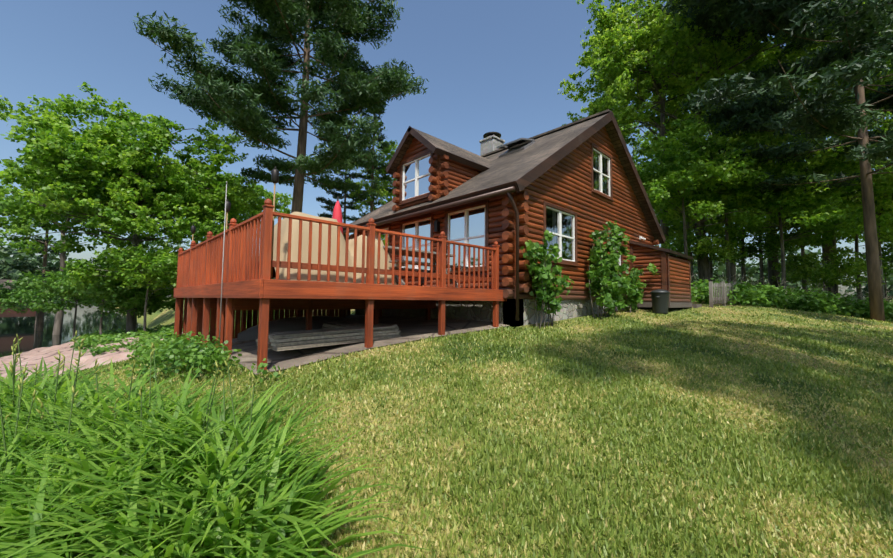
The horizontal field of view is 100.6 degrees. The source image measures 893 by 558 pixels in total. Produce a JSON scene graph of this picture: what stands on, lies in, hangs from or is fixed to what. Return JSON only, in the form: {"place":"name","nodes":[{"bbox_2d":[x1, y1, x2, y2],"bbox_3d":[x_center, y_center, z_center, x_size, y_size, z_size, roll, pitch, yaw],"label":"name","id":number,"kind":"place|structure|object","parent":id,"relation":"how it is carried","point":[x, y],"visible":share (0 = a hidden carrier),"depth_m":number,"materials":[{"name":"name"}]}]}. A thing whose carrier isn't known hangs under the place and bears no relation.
{"place":"outdoors","nodes":[
{"label":"outdoors","id":0,"kind":"place"},
{"bbox_2d":[0,222,79,330],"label":"tree","id":1,"kind":"object","parent":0,"point":[24,263],"depth_m":29.02,"materials":[{"name":"green plant"}]},
{"bbox_2d":[0,299,147,356],"bbox_3d":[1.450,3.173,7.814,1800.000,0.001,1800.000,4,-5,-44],"label":"water","id":2,"kind":"structure","parent":0,"point":[87,320],"depth_m":32.06,"materials":[{"name":"black liquid"}]},
{"bbox_2d":[0,270,93,329],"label":"tree","id":3,"kind":"object","parent":2,"relation":"on","point":[8,304],"depth_m":28.98,"materials":[{"name":"green plant"}]},
{"bbox_2d":[0,270,121,336],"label":"tree","id":4,"kind":"object","parent":2,"relation":"on","point":[28,297],"depth_m":22.95,"materials":[{"name":"green plant"}]},
{"bbox_2d":[0,151,149,334],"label":"maple","id":5,"kind":"object","parent":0,"point":[4,223],"depth_m":25.66,"materials":[{"name":"green plant"}]},
{"bbox_2d":[176,160,253,244],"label":"maple","id":6,"kind":"object","parent":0,"point":[211,214],"depth_m":29.57,"materials":[{"name":"green plant"}]},
{"bbox_2d":[133,0,428,212],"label":"white pine","id":7,"kind":"object","parent":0,"point":[238,107],"depth_m":19.93,"materials":[{"name":"plant"}]},
{"bbox_2d":[316,166,363,241],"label":"pine","id":8,"kind":"object","parent":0,"point":[336,194],"depth_m":32.82,"materials":[{"name":"green plant"}]},
{"bbox_2d":[342,99,395,220],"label":"pine","id":9,"kind":"object","parent":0,"point":[365,194],"depth_m":27.29,"materials":[{"name":"green plant"}]},
{"bbox_2d":[346,140,397,212],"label":"tree","id":10,"kind":"object","parent":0,"point":[385,152],"depth_m":28.97,"materials":[{"name":"green plant"}]},
{"bbox_2d":[0,0,892,297],"label":"sky","id":11,"kind":"structure","parent":0,"point":[500,66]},
{"bbox_2d":[31,297,892,557],"bbox_3d":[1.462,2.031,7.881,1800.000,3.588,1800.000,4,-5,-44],"label":"ground","id":12,"kind":"structure","parent":0,"point":[163,317],"depth_m":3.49,"materials":[{"name":"green plant"}]},
{"bbox_2d":[0,279,38,316],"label":"neighboring house","id":13,"kind":"structure","parent":12,"relation":"on","point":[13,313],"depth_m":33.00,"materials":[{"name":"grey"}]},
{"bbox_2d":[0,332,182,380],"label":"granite outcrop","id":14,"kind":"object","parent":12,"relation":"on","point":[33,357],"visible":0.31,"depth_m":9.82,"materials":[{"name":"grey stone"}]},
{"bbox_2d":[6,254,175,334],"bbox_3d":[-16.693,1.065,18.487,5.715,4.595,5.636,16,-15,-77],"label":"tree","id":15,"kind":"object","parent":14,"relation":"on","point":[63,283],"depth_m":17.32,"materials":[{"name":"green plant"}]},
{"bbox_2d":[60,235,187,334],"bbox_3d":[-13.731,0.490,17.217,5.898,5.179,6.184,4,-5,-44],"label":"tree","id":16,"kind":"object","parent":12,"relation":"on","point":[164,260],"depth_m":16.12,"materials":[{"name":"green plant"}]},
{"bbox_2d":[0,330,255,464],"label":"daylily scapes","id":17,"kind":"object","parent":12,"relation":"on","point":[22,381],"visible":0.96,"depth_m":2.14,"materials":[{"name":"green plant"}]},
{"bbox_2d":[0,82,265,333],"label":"maple","id":18,"kind":"object","parent":12,"relation":"on","point":[176,198],"depth_m":17.15,"materials":[{"name":"green plant"}]},
{"bbox_2d":[69,308,284,355],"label":"plants","id":19,"kind":"object","parent":12,"relation":"on","point":[104,338],"visible":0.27,"depth_m":12.04,"materials":[{"name":"green plant"}]},
{"bbox_2d":[122,330,283,381],"bbox_3d":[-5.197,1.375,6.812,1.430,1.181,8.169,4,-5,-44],"label":"bush","id":20,"kind":"object","parent":12,"relation":"on","point":[191,351],"visible":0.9,"depth_m":4.55,"materials":[{"name":"green plant"}]},
{"bbox_2d":[0,357,433,557],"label":"daylily leaves","id":21,"kind":"object","parent":12,"relation":"on","point":[169,482],"visible":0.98,"depth_m":1.62,"materials":[{"name":"green plant"}]},
{"bbox_2d":[218,181,227,354],"bbox_3d":[-3.525,-0.172,5.838,0.026,2.777,0.026,2,-4,-21],"label":"flag pole","id":22,"kind":"object","parent":12,"relation":"on","point":[222,263],"visible":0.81,"depth_m":5.84,"materials":[{"name":"grey metal"}]},
{"bbox_2d":[220,173,303,234],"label":"tree","id":23,"kind":"object","parent":12,"relation":"on","point":[265,194],"depth_m":33.77,"materials":[{"name":"green plant"}]},
{"bbox_2d":[274,447,336,555],"bbox_3d":[-1.915,1.274,1.710,3.298,0.448,1.745,1,-3,0],"label":"clump","id":24,"kind":"object","parent":12,"relation":"on","point":[314,509],"depth_m":2.20,"materials":[{"name":"green plant"}]},
{"bbox_2d":[173,199,506,369],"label":"deck","id":25,"kind":"structure","parent":12,"relation":"on","point":[246,286],"depth_m":6.08,"materials":[{"name":"brown wood"}]},
{"bbox_2d":[191,166,278,278],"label":"tiki torches","id":26,"kind":"object","parent":25,"relation":"on","point":[275,176],"visible":0.81,"depth_m":4.97,"materials":[{"name":"brown wood"}]},
{"bbox_2d":[179,298,350,343],"bbox_3d":[-5.134,1.382,11.176,4.935,1.570,0.025,4,-5,-44],"label":"deck skirt","id":27,"kind":"object","parent":25,"relation":"attached to","point":[254,319],"visible":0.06,"depth_m":10.44,"materials":[{"name":"brown wood"}]},
{"bbox_2d":[258,212,397,284],"bbox_3d":[-2.289,-0.444,6.838,2.240,1.141,2.240,4,-5,-44],"label":"patio cover","id":28,"kind":"object","parent":25,"relation":"on","point":[294,245],"visible":0.48,"depth_m":5.90,"materials":[{"name":"beige fabric"}]},
{"bbox_2d":[332,196,342,233],"bbox_3d":[-2.136,-0.732,7.206,0.440,1.770,0.440,4,-5,-44],"label":"umbrella","id":29,"kind":"object","parent":25,"relation":"on","point":[337,212],"visible":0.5,"depth_m":7.18,"materials":[{"name":"red fabric"}]},
{"bbox_2d":[383,246,467,287],"bbox_3d":[-0.718,-0.164,7.565,1.800,0.773,1.500,4,-5,-44],"label":"picnic table","id":30,"kind":"object","parent":25,"relation":"on","point":[403,263],"visible":0.25,"depth_m":7.48,"materials":[{"name":"brown wood"}]},
{"bbox_2d":[223,314,509,373],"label":"patio slab","id":31,"kind":"structure","parent":12,"relation":"on","point":[413,328],"depth_m":6.28,"materials":[{"name":"grey concrete"}]},
{"bbox_2d":[237,316,344,340],"bbox_3d":[-3.183,1.053,8.472,0.857,0.390,3.390,-1,-4,27],"label":"tarp","id":32,"kind":"object","parent":31,"relation":"on","point":[289,324],"visible":0.5,"depth_m":7.70,"materials":[{"name":"grey"}]},
{"bbox_2d":[223,317,400,350],"bbox_3d":[-2.939,1.222,8.226,3.539,0.596,5.569,4,-5,-44],"label":"lumber","id":33,"kind":"object","parent":31,"relation":"on","point":[346,331],"visible":0.69,"depth_m":5.82,"materials":[{"name":"grey wood"}]},
{"bbox_2d":[0,235,892,304],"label":"trees","id":34,"kind":"object","parent":12,"relation":"on","point":[8,267],"visible":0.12,"depth_m":67.14,"materials":[{"name":"green plant"}]},
{"bbox_2d":[355,299,629,326],"bbox_3d":[2.327,1.558,13.436,8.800,1.600,6.740,4,-5,-44],"label":"foundation","id":35,"kind":"object","parent":12,"relation":"on","point":[474,310],"visible":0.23,"depth_m":9.07,"materials":[{"name":"grey concrete"}]},
{"bbox_2d":[350,126,658,300],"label":"log walls","id":36,"kind":"structure","parent":35,"relation":"on","point":[565,182],"depth_m":9.94,"materials":[{"name":"brown wood"}]},
{"bbox_2d":[434,219,439,231],"bbox_3d":[-0.252,-1.414,9.760,0.121,0.350,0.140,4,-5,-44],"label":"lantern","id":37,"kind":"object","parent":36,"relation":"attached to","point":[436,225],"visible":0.94,"depth_m":9.72,"materials":[{"name":"grey metal"}]},
{"bbox_2d":[365,148,620,269],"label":"sash window","id":38,"kind":"structure","parent":36,"relation":"in","point":[466,237],"depth_m":10.04,"materials":[{"name":"white wood"}]},
{"bbox_2d":[365,150,618,268],"bbox_3d":[1.291,-1.756,10.488,3.578,4.170,8.334,41,-40,-85],"label":"window glass","id":39,"kind":"object","parent":38,"relation":"in","point":[476,222],"visible":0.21,"depth_m":9.70,"materials":[{"name":"glass"}]},
{"bbox_2d":[362,143,624,276],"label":"window trim","id":40,"kind":"structure","parent":36,"relation":"attached to","point":[544,204],"depth_m":9.97,"materials":[{"name":"wood"}]},
{"bbox_2d":[344,109,662,242],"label":"roof","id":41,"kind":"structure","parent":36,"relation":"on","point":[515,166],"depth_m":11.02,"materials":[{"name":"grey"}]},
{"bbox_2d":[479,135,504,156],"bbox_3d":[1.814,-4.661,14.770,0.740,1.760,0.740,4,-5,-44],"label":"chimney","id":42,"kind":"object","parent":41,"relation":"on","point":[490,143],"visible":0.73,"depth_m":14.54,"materials":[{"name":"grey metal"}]},
{"bbox_2d":[483,132,500,137],"bbox_3d":[1.825,-5.689,14.831,0.720,0.300,0.720,4,-5,-44],"label":"chimney cap","id":43,"kind":"object","parent":42,"relation":"on","point":[488,134],"visible":0.54,"depth_m":14.64,"materials":[{"name":"black metal"}]},
{"bbox_2d":[343,111,665,243],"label":"fascia","id":44,"kind":"structure","parent":41,"relation":"attached to","point":[532,175],"depth_m":9.98,"materials":[{"name":"brown wood"}]},
{"bbox_2d":[343,186,518,320],"bbox_3d":[-1.107,-0.393,10.249,0.355,2.750,7.400,4,-5,-44],"label":"gutter","id":45,"kind":"object","parent":44,"relation":"attached to","point":[508,190],"visible":0.92,"depth_m":8.03,"materials":[{"name":"brown"}]},
{"bbox_2d":[496,138,534,157],"bbox_3d":[2.276,-4.308,12.219,0.760,0.511,1.000,4,-5,-44],"label":"skylight frame","id":46,"kind":"object","parent":41,"relation":"on","point":[520,147],"visible":0.9,"depth_m":12.07,"materials":[{"name":"grey metal"}]},
{"bbox_2d":[500,140,528,147],"bbox_3d":[2.260,-4.453,12.210,0.621,0.156,0.920,4,-5,-44],"label":"skylight glass","id":47,"kind":"object","parent":46,"relation":"in","point":[514,144],"visible":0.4,"depth_m":12.26,"materials":[{"name":"black glass"}]},
{"bbox_2d":[520,230,573,328],"bbox_3d":[2.175,0.030,8.043,1.654,2.141,0.750,4,-5,-44],"label":"shrub","id":48,"kind":"object","parent":12,"relation":"on","point":[535,251],"depth_m":7.95,"materials":[{"name":"green plant"}]},
{"bbox_2d":[585,220,635,317],"bbox_3d":[4.431,-0.282,10.092,2.302,2.727,1.033,4,-5,-44],"label":"shrub","id":49,"kind":"object","parent":12,"relation":"on","point":[610,261],"depth_m":9.88,"materials":[{"name":"green plant"}]},
{"bbox_2d":[620,263,657,312],"bbox_3d":[5.877,0.313,11.478,1.909,1.651,0.829,2,-4,-19],"label":"shrub","id":50,"kind":"object","parent":12,"relation":"on","point":[634,293],"depth_m":11.31,"materials":[{"name":"green plant"}]},
{"bbox_2d":[629,243,689,302],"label":"shed walls","id":51,"kind":"structure","parent":12,"relation":"on","point":[679,279],"depth_m":12.14,"materials":[{"name":"brown wood"}]},
{"bbox_2d":[629,246,690,302],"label":"shed trim boards","id":52,"kind":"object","parent":51,"relation":"attached to","point":[663,271],"depth_m":11.70,"materials":[{"name":"brown wood"}]},
{"bbox_2d":[628,240,693,259],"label":"shed roof","id":53,"kind":"structure","parent":51,"relation":"on","point":[671,252],"depth_m":12.13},
{"bbox_2d":[650,289,669,313],"bbox_3d":[6.543,0.689,11.349,0.531,0.740,0.531,1,-3,-9],"label":"trash can","id":54,"kind":"object","parent":12,"relation":"on","point":[660,299],"visible":0.96,"depth_m":11.17,"materials":[{"name":"grey plastic"}]},
{"bbox_2d":[581,0,738,228],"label":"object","id":55,"kind":"object","parent":12,"relation":"on","point":[584,110],"depth_m":28.78,"materials":[{"name":"green plant"}]},
{"bbox_2d":[557,0,771,241],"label":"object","id":56,"kind":"object","parent":12,"relation":"on","point":[623,114],"depth_m":21.32,"materials":[{"name":"green plant"}]},
{"bbox_2d":[637,302,701,307],"bbox_3d":[7.817,0.919,13.095,3.430,0.190,1.320,4,-5,-44],"label":"foundation","id":57,"kind":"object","parent":12,"relation":"on","point":[673,304],"depth_m":12.15,"materials":[{"name":"grey concrete"}]},
{"bbox_2d":[649,112,741,283],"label":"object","id":58,"kind":"object","parent":12,"relation":"on","point":[732,269],"depth_m":34.47,"materials":[{"name":"plant"}]},
{"bbox_2d":[631,111,769,258],"bbox_3d":[11.700,-3.373,18.458,6.532,9.179,6.620,4,-5,-44],"label":"tree","id":59,"kind":"object","parent":12,"relation":"on","point":[687,168],"depth_m":17.37,"materials":[{"name":"green plant"}]},
{"bbox_2d":[655,220,748,284],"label":"tree","id":60,"kind":"object","parent":12,"relation":"on","point":[724,253],"depth_m":19.00,"materials":[{"name":"green plant"}]},
{"bbox_2d":[669,203,766,280],"bbox_3d":[20.482,-3.055,28.251,7.901,9.784,7.209,4,-5,-44],"label":"tree","id":61,"kind":"object","parent":12,"relation":"on","point":[675,228],"depth_m":27.81,"materials":[{"name":"green plant"}]},
{"bbox_2d":[576,0,861,282],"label":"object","id":62,"kind":"object","parent":12,"relation":"on","point":[723,49],"depth_m":19.09,"materials":[{"name":"green plant"}]},
{"bbox_2d":[709,281,736,307],"bbox_3d":[10.827,0.625,14.477,2.827,1.153,0.110,3,-4,-37],"label":"fence","id":63,"kind":"object","parent":12,"relation":"on","point":[724,297],"visible":0.79,"depth_m":14.18,"materials":[{"name":"grey wood"}]},
{"bbox_2d":[652,86,799,283],"bbox_3d":[14.568,-4.112,20.016,6.629,11.089,6.592,4,-5,-44],"label":"tree","id":64,"kind":"object","parent":12,"relation":"on","point":[762,138],"depth_m":18.56,"materials":[{"name":"green plant"}]},
{"bbox_2d":[718,219,789,284],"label":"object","id":65,"kind":"object","parent":12,"relation":"on","point":[760,261],"depth_m":30.55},
{"bbox_2d":[661,0,892,320],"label":"pine","id":66,"kind":"object","parent":12,"relation":"on","point":[869,20],"depth_m":14.27,"materials":[{"name":"green plant"}]},
{"bbox_2d":[665,0,892,288],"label":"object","id":67,"kind":"object","parent":12,"relation":"on","point":[772,273],"depth_m":24.35,"materials":[{"name":"green plant"}]},
{"bbox_2d":[689,278,892,321],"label":"brush","id":68,"kind":"object","parent":12,"relation":"on","point":[767,295],"visible":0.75,"depth_m":15.10,"materials":[{"name":"green plant"}]},
{"bbox_2d":[692,273,892,319],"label":"bushes","id":69,"kind":"object","parent":12,"relation":"on","point":[799,289],"visible":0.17,"depth_m":16.65,"materials":[{"name":"green plant"}]},
{"bbox_2d":[703,134,892,306],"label":"tree","id":70,"kind":"object","parent":12,"relation":"on","point":[814,203],"depth_m":17.24,"materials":[{"name":"green plant"}]},
{"bbox_2d":[724,3,892,292],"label":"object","id":71,"kind":"object","parent":12,"relation":"on","point":[789,57],"depth_m":20.79,"materials":[{"name":"green plant"}]},
{"bbox_2d":[746,135,873,291],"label":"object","id":72,"kind":"object","parent":12,"relation":"on","point":[802,252],"depth_m":25.46,"materials":[{"name":"plant"}]},
{"bbox_2d":[771,246,886,292],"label":"tree","id":73,"kind":"object","parent":12,"relation":"on","point":[829,271],"depth_m":18.90,"materials":[{"name":"green plant"}]},
{"bbox_2d":[777,214,890,299],"bbox_3d":[26.099,-3.006,23.898,8.066,10.958,8.266,4,-5,-44],"label":"tree","id":74,"kind":"object","parent":12,"relation":"on","point":[859,290],"depth_m":23.58,"materials":[{"name":"plant"}]},
{"bbox_2d":[839,232,892,299],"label":"tree","id":75,"kind":"object","parent":12,"relation":"on","point":[889,259],"depth_m":20.86,"materials":[{"name":"green plant"}]},
{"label":"young redwood","id":76,"kind":"object","parent":12,"relation":"on","visible":0},
{"bbox_2d":[853,156,892,243],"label":"tree","id":77,"kind":"object","parent":76,"relation":"attached to","point":[885,239],"visible":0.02,"depth_m":19.04,"materials":[{"name":"green plant"}]},
{"bbox_3d":[33.341,-2.872,32.660,5.317,11.545,5.106,4,-5,-44],"label":"wood","id":78,"kind":"object","parent":12,"relation":"on","visible":0},
{"bbox_2d":[794,200,864,243],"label":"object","id":79,"kind":"object","parent":78,"relation":"attached to","point":[859,237],"depth_m":32.44,"materials":[{"name":"green plant"}]},
{"bbox_2d":[826,36,892,140],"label":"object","id":80,"kind":"object","parent":78,"relation":"on","point":[827,137],"depth_m":28.10,"materials":[{"name":"green plant"}]},
{"bbox_2d":[619,122,659,176],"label":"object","id":81,"kind":"object","parent":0,"point":[644,142],"depth_m":36.30,"materials":[{"name":"green plant"}]},
{"bbox_2d":[643,124,690,269],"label":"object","id":82,"kind":"object","parent":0,"point":[680,126],"depth_m":24.52,"materials":[{"name":"green plant"}]},
{"bbox_2d":[651,204,693,239],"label":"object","id":83,"kind":"object","parent":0,"point":[670,229],"depth_m":30.28,"materials":[{"name":"green plant"}]},
{"bbox_2d":[671,135,821,280],"bbox_3d":[17.975,-3.639,22.447,7.718,10.563,7.229,2,-4,-20],"label":"tree","id":84,"kind":"object","parent":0,"point":[723,216],"depth_m":22.41,"materials":[{"name":"green plant"}]},
{"bbox_2d":[716,216,826,284],"bbox_3d":[18.355,-1.274,21.467,5.904,5.902,5.204,4,-5,-44],"label":"tree","id":85,"kind":"object","parent":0,"point":[764,241],"depth_m":20.64,"materials":[{"name":"green plant"}]},
{"bbox_2d":[761,90,892,294],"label":"tree","id":86,"kind":"object","parent":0,"point":[883,179],"depth_m":19.10,"materials":[{"name":"green plant"}]},
{"bbox_2d":[786,158,892,298],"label":"tree","id":87,"kind":"object","parent":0,"point":[882,229],"depth_m":18.46,"materials":[{"name":"green plant"}]}
]}

